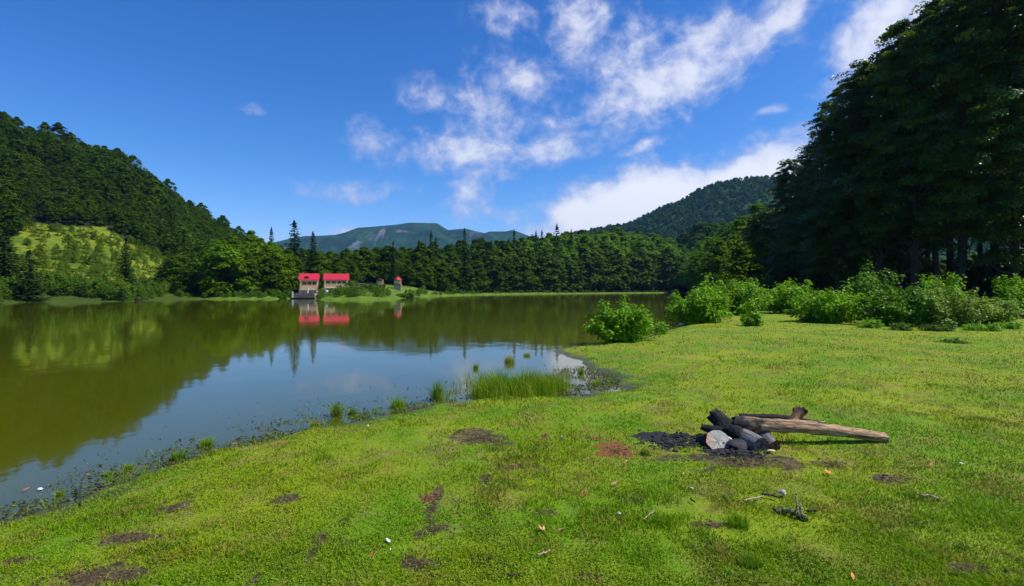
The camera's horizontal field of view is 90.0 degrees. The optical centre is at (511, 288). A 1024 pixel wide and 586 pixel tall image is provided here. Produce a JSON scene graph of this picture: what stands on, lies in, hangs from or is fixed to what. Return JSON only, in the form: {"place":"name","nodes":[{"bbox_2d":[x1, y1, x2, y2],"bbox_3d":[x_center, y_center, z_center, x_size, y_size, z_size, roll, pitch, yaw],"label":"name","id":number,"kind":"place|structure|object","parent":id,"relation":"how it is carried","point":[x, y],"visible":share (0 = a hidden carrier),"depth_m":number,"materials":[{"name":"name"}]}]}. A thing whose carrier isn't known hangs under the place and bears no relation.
{"place":"outdoors","nodes":[
{"label":"outdoors","id":0,"kind":"place"},
{"bbox_2d":[0,293,688,522],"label":"lake water","id":1,"kind":"structure","parent":0,"point":[80,382],"depth_m":13.60,"materials":[{"name":"green liquid"}]},
{"bbox_2d":[162,448,190,460],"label":"grass tuft","id":2,"kind":"object","parent":1,"relation":"on","point":[176,456],"visible":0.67,"depth_m":5.96,"materials":[{"name":"green plant"}]},
{"bbox_2d":[196,435,223,447],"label":"grass tuft","id":3,"kind":"object","parent":1,"relation":"on","point":[204,443],"visible":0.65,"depth_m":6.45,"materials":[{"name":"green plant"}]},
{"bbox_2d":[0,364,621,522],"bbox_3d":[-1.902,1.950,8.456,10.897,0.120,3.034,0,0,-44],"label":"shore weeds","id":4,"kind":"object","parent":1,"relation":"on","point":[137,467],"visible":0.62,"depth_m":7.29,"materials":[{"name":"green plant"}]},
{"bbox_2d":[324,398,349,416],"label":"grass tuft","id":5,"kind":"object","parent":1,"relation":"on","point":[337,411],"visible":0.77,"depth_m":7.97,"materials":[{"name":"green plant"}]},
{"bbox_2d":[384,395,407,408],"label":"grass tuft","id":6,"kind":"object","parent":1,"relation":"on","point":[398,404],"visible":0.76,"depth_m":8.52,"materials":[{"name":"green plant"}]},
{"bbox_2d":[544,366,632,396],"bbox_3d":[1.526,1.985,11.144,1.718,0.092,3.930,0,0,0],"label":"marsh debris","id":7,"kind":"object","parent":1,"relation":"on","point":[566,369],"visible":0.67,"depth_m":11.39,"materials":[{"name":"plant"}]},
{"bbox_2d":[274,223,535,283],"bbox_3d":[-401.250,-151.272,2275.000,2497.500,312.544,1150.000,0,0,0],"label":"mountain","id":8,"kind":"structure","parent":0,"point":[408,235],"depth_m":2207.75,"materials":[{"name":"green plant"}]},
{"bbox_2d":[0,0,931,242],"label":"sky","id":9,"kind":"structure","parent":0,"point":[329,117],"materials":[{"name":"blue"}]},
{"bbox_2d":[0,140,1023,585],"bbox_3d":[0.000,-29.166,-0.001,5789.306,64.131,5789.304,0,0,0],"label":"ground","id":10,"kind":"structure","parent":0,"point":[642,432],"depth_m":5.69,"materials":[{"name":"green plant"}]},
{"bbox_2d":[0,223,30,279],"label":"conifer tree","id":11,"kind":"object","parent":10,"relation":"on","point":[5,272],"visible":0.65,"depth_m":77.95,"materials":[{"name":"green plant"}]},
{"bbox_2d":[8,250,51,300],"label":"conifer tree","id":12,"kind":"object","parent":10,"relation":"on","point":[30,285],"visible":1,"depth_m":73.71,"materials":[{"name":"green plant"}]},
{"bbox_2d":[1,222,182,294],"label":"meadow growth","id":13,"kind":"object","parent":10,"relation":"on","point":[72,251],"visible":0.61,"depth_m":111.94,"materials":[{"name":"green plant"}]},
{"bbox_2d":[116,237,137,285],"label":"conifer tree","id":14,"kind":"object","parent":10,"relation":"on","point":[126,269],"visible":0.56,"depth_m":83.85,"materials":[{"name":"green plant"}]},
{"bbox_2d":[196,239,217,274],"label":"broadleaf tree","id":15,"kind":"object","parent":10,"relation":"on","point":[210,245],"visible":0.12,"depth_m":110.22,"materials":[{"name":"green plant"}]},
{"bbox_2d":[190,240,249,295],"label":"broadleaf tree","id":16,"kind":"object","parent":10,"relation":"on","point":[210,275],"visible":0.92,"depth_m":97.67,"materials":[{"name":"green plant"}]},
{"bbox_2d":[209,238,259,294],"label":"broadleaf tree","id":17,"kind":"object","parent":10,"relation":"on","point":[235,244],"visible":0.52,"depth_m":101.74,"materials":[{"name":"green plant"}]},
{"bbox_2d":[239,230,258,247],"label":"broadleaf tree","id":18,"kind":"object","parent":10,"relation":"on","point":[248,239],"visible":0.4,"depth_m":153.93,"materials":[{"name":"green plant"}]},
{"bbox_2d":[248,238,286,287],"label":"broadleaf tree","id":19,"kind":"object","parent":10,"relation":"on","point":[257,246],"visible":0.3,"depth_m":109.28,"materials":[{"name":"green plant"}]},
{"bbox_2d":[246,245,303,294],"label":"broadleaf tree","id":20,"kind":"object","parent":10,"relation":"on","point":[272,250],"visible":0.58,"depth_m":108.96,"materials":[{"name":"green plant"}]},
{"bbox_2d":[283,220,309,292],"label":"conifer tree","id":21,"kind":"object","parent":10,"relation":"on","point":[296,245],"visible":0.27,"depth_m":117.75,"materials":[{"name":"green plant"}]},
{"bbox_2d":[290,287,319,298],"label":"stone terrace","id":22,"kind":"structure","parent":10,"relation":"on","point":[304,294],"depth_m":97.50,"materials":[{"name":"grey stone"}]},
{"bbox_2d":[299,273,319,289],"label":"house","id":23,"kind":"structure","parent":22,"relation":"on","point":[308,280],"depth_m":102.97,"materials":[{"name":"beige paint"}]},
{"bbox_2d":[305,231,323,286],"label":"conifer tree","id":24,"kind":"object","parent":10,"relation":"on","point":[311,258],"visible":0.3,"depth_m":119.68,"materials":[{"name":"green plant"}]},
{"bbox_2d":[323,274,348,293],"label":"house","id":25,"kind":"structure","parent":10,"relation":"on","point":[333,281],"depth_m":103.46,"materials":[{"name":"beige wood"}]},
{"bbox_2d":[0,271,677,301],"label":"bank growth","id":26,"kind":"object","parent":10,"relation":"on","point":[143,289],"visible":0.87,"depth_m":83.25,"materials":[{"name":"green plant"}]},
{"bbox_2d":[0,111,730,294],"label":"forest","id":27,"kind":"object","parent":10,"relation":"on","point":[25,151],"visible":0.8,"depth_m":163.00,"materials":[{"name":"green plant"}]},
{"bbox_2d":[388,243,397,284],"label":"conifer tree","id":28,"kind":"object","parent":10,"relation":"on","point":[393,274],"visible":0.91,"depth_m":127.77,"materials":[{"name":"green plant"}]},
{"bbox_2d":[420,379,454,401],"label":"grass tuft","id":29,"kind":"object","parent":10,"relation":"on","point":[436,394],"visible":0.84,"depth_m":9.07,"materials":[{"name":"green plant"}]},
{"bbox_2d":[458,228,468,290],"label":"conifer tree","id":30,"kind":"object","parent":10,"relation":"on","point":[464,251],"visible":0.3,"depth_m":178.35,"materials":[{"name":"green plant"}]},
{"bbox_2d":[427,357,582,401],"bbox_3d":[-0.140,1.840,10.332,3.224,1.117,3.747,0,0,0],"label":"sedge bed","id":31,"kind":"object","parent":10,"relation":"on","point":[506,387],"visible":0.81,"depth_m":9.45,"materials":[{"name":"green plant"}]},
{"bbox_2d":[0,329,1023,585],"bbox_3d":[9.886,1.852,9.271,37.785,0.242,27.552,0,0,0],"label":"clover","id":32,"kind":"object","parent":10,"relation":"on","point":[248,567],"visible":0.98,"depth_m":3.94,"materials":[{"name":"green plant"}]},
{"bbox_2d":[4,428,1022,585],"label":"soil crumbs","id":33,"kind":"object","parent":10,"relation":"on","point":[438,527],"visible":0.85,"depth_m":3.72,"materials":[{"name":"brown soil"}]},
{"bbox_2d":[549,246,579,291],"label":"broadleaf tree","id":34,"kind":"object","parent":10,"relation":"on","point":[562,250],"visible":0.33,"depth_m":202.53,"materials":[{"name":"green plant"}]},
{"bbox_2d":[567,246,584,290],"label":"broadleaf tree","id":35,"kind":"object","parent":10,"relation":"on","point":[571,249],"visible":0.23,"depth_m":207.60,"materials":[{"name":"green plant"}]},
{"bbox_2d":[598,241,629,290],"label":"broadleaf tree","id":36,"kind":"object","parent":10,"relation":"on","point":[612,246],"visible":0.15,"depth_m":221.12,"materials":[{"name":"green plant"}]},
{"bbox_2d":[609,235,633,285],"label":"broadleaf tree","id":37,"kind":"object","parent":10,"relation":"on","point":[615,240],"visible":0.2,"depth_m":233.12,"materials":[{"name":"green plant"}]},
{"bbox_2d":[583,294,662,342],"bbox_3d":[3.870,1.072,17.953,2.760,1.729,2.287,0,0,0],"label":"bush","id":38,"kind":"object","parent":10,"relation":"on","point":[628,324],"visible":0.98,"depth_m":17.47,"materials":[{"name":"green plant"}]},
{"bbox_2d":[612,245,643,290],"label":"broadleaf tree","id":39,"kind":"object","parent":10,"relation":"on","point":[622,248],"visible":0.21,"depth_m":226.22,"materials":[{"name":"green plant"}]},
{"bbox_2d":[631,240,666,290],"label":"broadleaf tree","id":40,"kind":"object","parent":10,"relation":"on","point":[643,243],"visible":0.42,"depth_m":231.45,"materials":[{"name":"green plant"}]},
{"bbox_2d":[629,243,671,289],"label":"broadleaf tree","id":41,"kind":"object","parent":10,"relation":"on","point":[653,251],"visible":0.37,"depth_m":229.19,"materials":[{"name":"green plant"}]},
{"bbox_2d":[630,237,670,275],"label":"broadleaf tree","id":42,"kind":"object","parent":10,"relation":"on","point":[634,245],"visible":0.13,"depth_m":235.99,"materials":[{"name":"green plant"}]},
{"bbox_2d":[652,319,670,334],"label":"weed clump","id":43,"kind":"object","parent":10,"relation":"on","point":[660,328],"visible":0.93,"depth_m":20.46,"materials":[{"name":"green plant"}]},
{"bbox_2d":[655,239,667,290],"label":"broadleaf tree","id":44,"kind":"object","parent":10,"relation":"on","point":[659,242],"visible":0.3,"depth_m":233.52,"materials":[{"name":"green plant"}]},
{"bbox_2d":[651,510,678,528],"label":"grass tuft","id":45,"kind":"object","parent":10,"relation":"on","point":[661,520],"visible":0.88,"depth_m":3.88,"materials":[{"name":"green plant"}]},
{"bbox_2d":[671,240,699,288],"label":"broadleaf tree","id":46,"kind":"object","parent":10,"relation":"on","point":[685,255],"visible":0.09,"depth_m":227.14,"materials":[{"name":"green plant"}]},
{"bbox_2d":[680,244,704,288],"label":"broadleaf tree","id":47,"kind":"object","parent":10,"relation":"on","point":[683,268],"visible":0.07,"depth_m":149.14,"materials":[{"name":"green plant"}]},
{"bbox_2d":[686,256,702,288],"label":"broadleaf tree","id":48,"kind":"object","parent":10,"relation":"on","point":[691,271],"visible":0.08,"depth_m":125.51,"materials":[{"name":"green plant"}]},
{"bbox_2d":[625,424,770,460],"bbox_3d":[2.197,1.817,5.887,1.371,0.077,1.384,0,0,39],"label":"charcoal","id":49,"kind":"object","parent":10,"relation":"on","point":[675,441],"visible":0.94,"depth_m":5.86,"materials":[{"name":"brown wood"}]},
{"bbox_2d":[661,281,736,323],"bbox_3d":[10.010,0.768,27.660,3.867,2.359,2.836,0,0,0],"label":"bush","id":50,"kind":"object","parent":10,"relation":"on","point":[698,307],"visible":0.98,"depth_m":27.18,"materials":[{"name":"green plant"}]},
{"bbox_2d":[687,240,716,289],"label":"broadleaf tree","id":51,"kind":"object","parent":10,"relation":"on","point":[695,254],"visible":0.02,"depth_m":142.27,"materials":[{"name":"green plant"}]},
{"bbox_2d":[690,242,715,286],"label":"broadleaf tree","id":52,"kind":"object","parent":10,"relation":"on","point":[708,246],"visible":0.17,"depth_m":117.54,"materials":[{"name":"green plant"}]},
{"bbox_2d":[681,219,735,268],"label":"broadleaf tree","id":53,"kind":"object","parent":10,"relation":"on","point":[726,228],"visible":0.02,"depth_m":149.75,"materials":[{"name":"green plant"}]},
{"bbox_2d":[694,430,728,448],"bbox_3d":[2.316,1.846,6.038,0.303,0.270,0.429,0,-25,-13],"label":"log","id":54,"kind":"object","parent":10,"relation":"on","point":[715,439],"visible":0.59,"depth_m":5.87,"materials":[{"name":"wood"}]},
{"bbox_2d":[700,424,722,432],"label":"branch","id":55,"kind":"object","parent":54,"relation":"on","point":[707,428],"visible":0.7,"depth_m":6.08,"materials":[{"name":"brown wood"}]},
{"bbox_2d":[693,240,743,289],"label":"broadleaf tree","id":56,"kind":"object","parent":10,"relation":"on","point":[715,253],"visible":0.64,"depth_m":84.55,"materials":[{"name":"green plant"}]},
{"bbox_2d":[706,408,743,438],"bbox_3d":[2.564,1.640,6.136,0.256,0.207,0.466,0,32,-45],"label":"log","id":57,"kind":"object","parent":10,"relation":"on","point":[716,417],"visible":0.69,"depth_m":6.08,"materials":[{"name":"brown wood"}]},
{"bbox_2d":[706,234,757,288],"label":"broadleaf tree","id":58,"kind":"object","parent":10,"relation":"on","point":[732,240],"visible":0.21,"depth_m":88.80,"materials":[{"name":"green plant"}]},
{"bbox_2d":[720,219,746,242],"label":"broadleaf tree","id":59,"kind":"object","parent":10,"relation":"on","point":[738,226],"visible":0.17,"depth_m":109.98,"materials":[{"name":"green plant"}]},
{"bbox_2d":[718,508,751,529],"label":"grass tuft","id":60,"kind":"object","parent":10,"relation":"on","point":[738,521],"visible":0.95,"depth_m":3.88,"materials":[{"name":"green plant"}]},
{"bbox_2d":[725,439,750,450],"bbox_3d":[2.597,1.798,5.848,0.308,0.134,0.222,0,0,0],"label":"rock","id":61,"kind":"object","parent":10,"relation":"on","point":[737,443],"visible":0.69,"depth_m":5.79,"materials":[{"name":"grey stone"}]},
{"bbox_2d":[698,272,782,314],"bbox_3d":[15.348,0.398,35.514,6.177,3.012,5.214,0,0,0],"label":"bush","id":62,"kind":"object","parent":10,"relation":"on","point":[751,298],"visible":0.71,"depth_m":34.73,"materials":[{"name":"green plant"}]},
{"bbox_2d":[711,241,769,287],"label":"broadleaf tree","id":63,"kind":"object","parent":10,"relation":"on","point":[747,249],"visible":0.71,"depth_m":75.71,"materials":[{"name":"green plant"}]},
{"bbox_2d":[733,547,769,570],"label":"grass tuft","id":64,"kind":"object","parent":10,"relation":"on","point":[749,559],"visible":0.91,"depth_m":3.31,"materials":[{"name":"green plant"}]},
{"bbox_2d":[739,310,763,325],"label":"bush","id":65,"kind":"object","parent":10,"relation":"on","point":[753,319],"visible":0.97,"depth_m":24.50,"materials":[{"name":"green plant"}]},
{"bbox_2d":[740,203,764,220],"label":"broadleaf tree","id":66,"kind":"object","parent":10,"relation":"on","point":[754,208],"visible":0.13,"depth_m":129.09,"materials":[{"name":"green plant"}]},
{"bbox_2d":[724,212,782,277],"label":"broadleaf tree","id":67,"kind":"object","parent":10,"relation":"on","point":[753,229],"visible":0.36,"depth_m":79.38,"materials":[{"name":"green plant"}]},
{"bbox_2d":[738,429,768,451],"bbox_3d":[2.757,1.766,5.899,0.250,0.236,0.359,0,0,-13],"label":"log","id":68,"kind":"object","parent":10,"relation":"on","point":[755,441],"visible":0.75,"depth_m":5.76,"materials":[{"name":"grey wood"}]},
{"bbox_2d":[728,227,795,281],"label":"broadleaf tree","id":69,"kind":"object","parent":10,"relation":"on","point":[759,236],"visible":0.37,"depth_m":77.82,"materials":[{"name":"green plant"}]},
{"bbox_2d":[756,431,779,449],"bbox_3d":[2.980,1.779,5.937,0.177,0.174,0.312,0,11,3],"label":"log","id":70,"kind":"object","parent":10,"relation":"on","point":[772,442],"visible":0.64,"depth_m":5.84,"materials":[{"name":"grey wood"}]},
{"bbox_2d":[739,413,824,423],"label":"branch","id":71,"kind":"object","parent":10,"relation":"on","point":[774,416],"visible":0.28,"depth_m":6.47,"materials":[{"name":"brown wood"}]},
{"bbox_2d":[759,277,812,313],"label":"bush","id":72,"kind":"object","parent":10,"relation":"on","point":[780,305],"visible":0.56,"depth_m":36.30,"materials":[{"name":"green plant"}]},
{"bbox_2d":[752,158,824,286],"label":"broadleaf tree","id":73,"kind":"object","parent":10,"relation":"on","point":[784,177],"visible":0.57,"depth_m":65.89,"materials":[{"name":"green plant"}]},
{"bbox_2d":[773,490,808,521],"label":"branch","id":74,"kind":"object","parent":10,"relation":"on","point":[791,511],"visible":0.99,"depth_m":4.07,"materials":[{"name":"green plant"}]},
{"bbox_2d":[787,406,807,419],"bbox_3d":[3.558,1.624,6.430,0.339,0.129,0.163,-37,10,-14],"label":"log","id":75,"kind":"object","parent":10,"relation":"on","point":[799,412],"visible":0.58,"depth_m":6.41,"materials":[{"name":"brown wood"}]},
{"bbox_2d":[757,140,843,263],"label":"broadleaf tree","id":76,"kind":"object","parent":10,"relation":"on","point":[800,160],"visible":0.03,"depth_m":77.35,"materials":[{"name":"green plant"}]},
{"bbox_2d":[770,173,841,293],"bbox_3d":[35.475,-5.845,60.540,7.760,15.111,11.211,0,0,41],"label":"broadleaf tree","id":77,"kind":"object","parent":10,"relation":"on","point":[801,205],"visible":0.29,"depth_m":59.80,"materials":[{"name":"green plant"}]},
{"bbox_2d":[731,416,889,442],"bbox_3d":[3.480,1.644,6.000,1.764,0.202,0.202,4,0,6],"label":"log","id":78,"kind":"object","parent":10,"relation":"on","point":[776,425],"visible":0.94,"depth_m":5.95,"materials":[{"name":"brown wood"}]},
{"bbox_2d":[780,214,869,284],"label":"broadleaf tree","id":79,"kind":"object","parent":10,"relation":"on","point":[826,262],"visible":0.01,"depth_m":77.05,"materials":[{"name":"green plant"}]},
{"bbox_2d":[764,97,888,294],"bbox_3d":[34.505,-9.003,54.416,9.900,21.750,11.822,0,0,-19],"label":"conifer tree","id":80,"kind":"object","parent":10,"relation":"on","point":[822,140],"visible":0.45,"depth_m":53.83,"materials":[{"name":"green plant"}]},
{"bbox_2d":[783,285,872,322],"bbox_3d":[16.857,0.857,27.235,4.302,2.084,3.469,0,0,0],"label":"bush","id":81,"kind":"object","parent":10,"relation":"on","point":[822,307],"visible":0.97,"depth_m":26.60,"materials":[{"name":"green plant"}]},
{"bbox_2d":[780,78,907,284],"bbox_3d":[37.920,-10.608,56.515,10.841,24.707,15.132,0,0,-43],"label":"tree","id":82,"kind":"object","parent":10,"relation":"on","point":[838,90],"visible":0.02,"depth_m":57.60,"materials":[{"name":"green plant"}]},
{"bbox_2d":[757,57,948,290],"bbox_3d":[34.379,-10.163,49.973,16.182,24.212,11.201,0,0,-2],"label":"conifer tree","id":83,"kind":"object","parent":10,"relation":"on","point":[864,93],"visible":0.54,"depth_m":49.63,"materials":[{"name":"green plant"}]},
{"bbox_2d":[854,317,885,327],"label":"weed clump","id":84,"kind":"object","parent":10,"relation":"on","point":[872,323],"visible":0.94,"depth_m":23.18,"materials":[{"name":"green plant"}]},
{"bbox_2d":[835,260,906,319],"bbox_3d":[21.190,0.112,29.709,4.430,3.642,3.622,0,0,0],"label":"bush","id":85,"kind":"object","parent":10,"relation":"on","point":[857,288],"visible":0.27,"depth_m":29.59,"materials":[{"name":"green plant"}]},
{"bbox_2d":[738,250,1023,301],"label":"undergrowth","id":86,"kind":"object","parent":10,"relation":"on","point":[978,275],"visible":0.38,"depth_m":56.48,"materials":[{"name":"green plant"}]},
{"bbox_2d":[888,321,915,330],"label":"weed clump","id":87,"kind":"object","parent":10,"relation":"on","point":[897,326],"visible":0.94,"depth_m":21.87,"materials":[{"name":"green plant"}]},
{"bbox_2d":[854,282,950,325],"bbox_3d":[18.743,0.770,24.912,3.970,2.254,3.078,0,0,0],"label":"bush","id":88,"kind":"object","parent":10,"relation":"on","point":[905,308],"visible":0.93,"depth_m":24.37,"materials":[{"name":"green plant"}]},
{"bbox_2d":[848,47,959,294],"bbox_3d":[39.511,-11.379,51.450,12.628,26.426,10.575,0,0,38],"label":"conifer tree","id":89,"kind":"object","parent":10,"relation":"on","point":[903,262],"visible":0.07,"depth_m":51.13,"materials":[{"name":"green plant"}]},
{"bbox_2d":[859,87,970,280],"bbox_3d":[47.108,-12.780,61.324,15.524,27.871,13.000,0,0,38],"label":"broadleaf tree","id":90,"kind":"object","parent":10,"relation":"on","point":[895,255],"depth_m":61.48,"materials":[{"name":"green plant"}]},
{"bbox_2d":[834,9,997,296],"bbox_3d":[35.679,-11.042,45.886,11.254,26.171,15.709,0,0,24],"label":"conifer tree","id":91,"kind":"object","parent":10,"relation":"on","point":[904,31],"visible":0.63,"depth_m":44.78,"materials":[{"name":"green plant"}]},
{"bbox_2d":[836,0,1023,301],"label":"conifer tree","id":92,"kind":"object","parent":10,"relation":"on","point":[945,10],"visible":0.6,"depth_m":42.31,"materials":[{"name":"green plant"}]},
{"bbox_2d":[917,322,956,331],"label":"weed clump","id":93,"kind":"object","parent":10,"relation":"on","point":[943,327],"visible":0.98,"depth_m":21.60,"materials":[{"name":"green plant"}]},
{"bbox_2d":[851,0,1023,282],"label":"tree","id":94,"kind":"object","parent":10,"relation":"on","point":[936,268],"visible":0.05,"depth_m":48.95,"materials":[{"name":"green plant"}]},
{"bbox_2d":[909,270,969,306],"bbox_3d":[27.306,0.384,32.523,4.016,3.027,3.123,0,0,0],"label":"bush","id":95,"kind":"object","parent":10,"relation":"on","point":[927,285],"visible":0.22,"depth_m":32.18,"materials":[{"name":"green plant"}]},
{"bbox_2d":[933,337,967,343],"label":"weed clump","id":96,"kind":"object","parent":10,"relation":"on","point":[956,340],"visible":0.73,"depth_m":16.86,"materials":[{"name":"green plant"}]},
{"bbox_2d":[895,0,1023,280],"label":"conifer tree","id":97,"kind":"object","parent":10,"relation":"on","point":[1013,201],"visible":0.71,"depth_m":39.51,"materials":[{"name":"green plant"}]},
{"bbox_2d":[916,281,1002,326],"bbox_3d":[21.068,0.770,24.899,4.133,2.243,3.949,0,0,30],"label":"bush","id":98,"kind":"object","parent":10,"relation":"on","point":[963,311],"visible":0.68,"depth_m":23.95,"materials":[{"name":"green plant"}]},
{"bbox_2d":[916,105,1009,277],"bbox_3d":[51.367,-14.766,59.327,21.025,31.458,15.062,0,0,28],"label":"broadleaf tree","id":99,"kind":"object","parent":10,"relation":"on","point":[950,265],"depth_m":59.69,"materials":[{"name":"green plant"}]},
{"bbox_2d":[959,322,1002,331],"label":"weed clump","id":100,"kind":"object","parent":10,"relation":"on","point":[979,327],"visible":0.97,"depth_m":21.50,"materials":[{"name":"green plant"}]},
{"bbox_2d":[953,294,1023,324],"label":"bush","id":101,"kind":"object","parent":10,"relation":"on","point":[1012,311],"visible":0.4,"depth_m":24.68,"materials":[{"name":"green plant"}]},
{"bbox_2d":[968,5,1023,289],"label":"broadleaf tree","id":102,"kind":"object","parent":10,"relation":"on","point":[992,270],"depth_m":55.69,"materials":[{"name":"green plant"}]},
{"bbox_2d":[984,274,1023,316],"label":"bush","id":103,"kind":"object","parent":10,"relation":"on","point":[1013,282],"visible":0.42,"depth_m":32.06,"materials":[{"name":"green plant"}]},
{"bbox_2d":[996,320,1023,328],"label":"weed clump","id":104,"kind":"object","parent":10,"relation":"on","point":[1012,325],"visible":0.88,"depth_m":22.56,"materials":[{"name":"green plant"}]},
{"bbox_2d":[1003,286,1023,317],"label":"bush","id":105,"kind":"object","parent":10,"relation":"on","point":[1014,298],"visible":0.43,"depth_m":31.37,"materials":[{"name":"green plant"}]},
{"bbox_2d":[607,180,1007,265],"bbox_3d":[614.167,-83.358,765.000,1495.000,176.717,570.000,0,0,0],"label":"hill","id":106,"kind":"structure","parent":0,"point":[720,200],"depth_m":709.99,"materials":[{"name":"green plant"}]},
{"bbox_2d":[572,175,1020,255],"bbox_3d":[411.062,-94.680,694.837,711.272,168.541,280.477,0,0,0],"label":"forest","id":107,"kind":"object","parent":106,"relation":"on","point":[657,214],"visible":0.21,"depth_m":727.85,"materials":[{"name":"green plant"}]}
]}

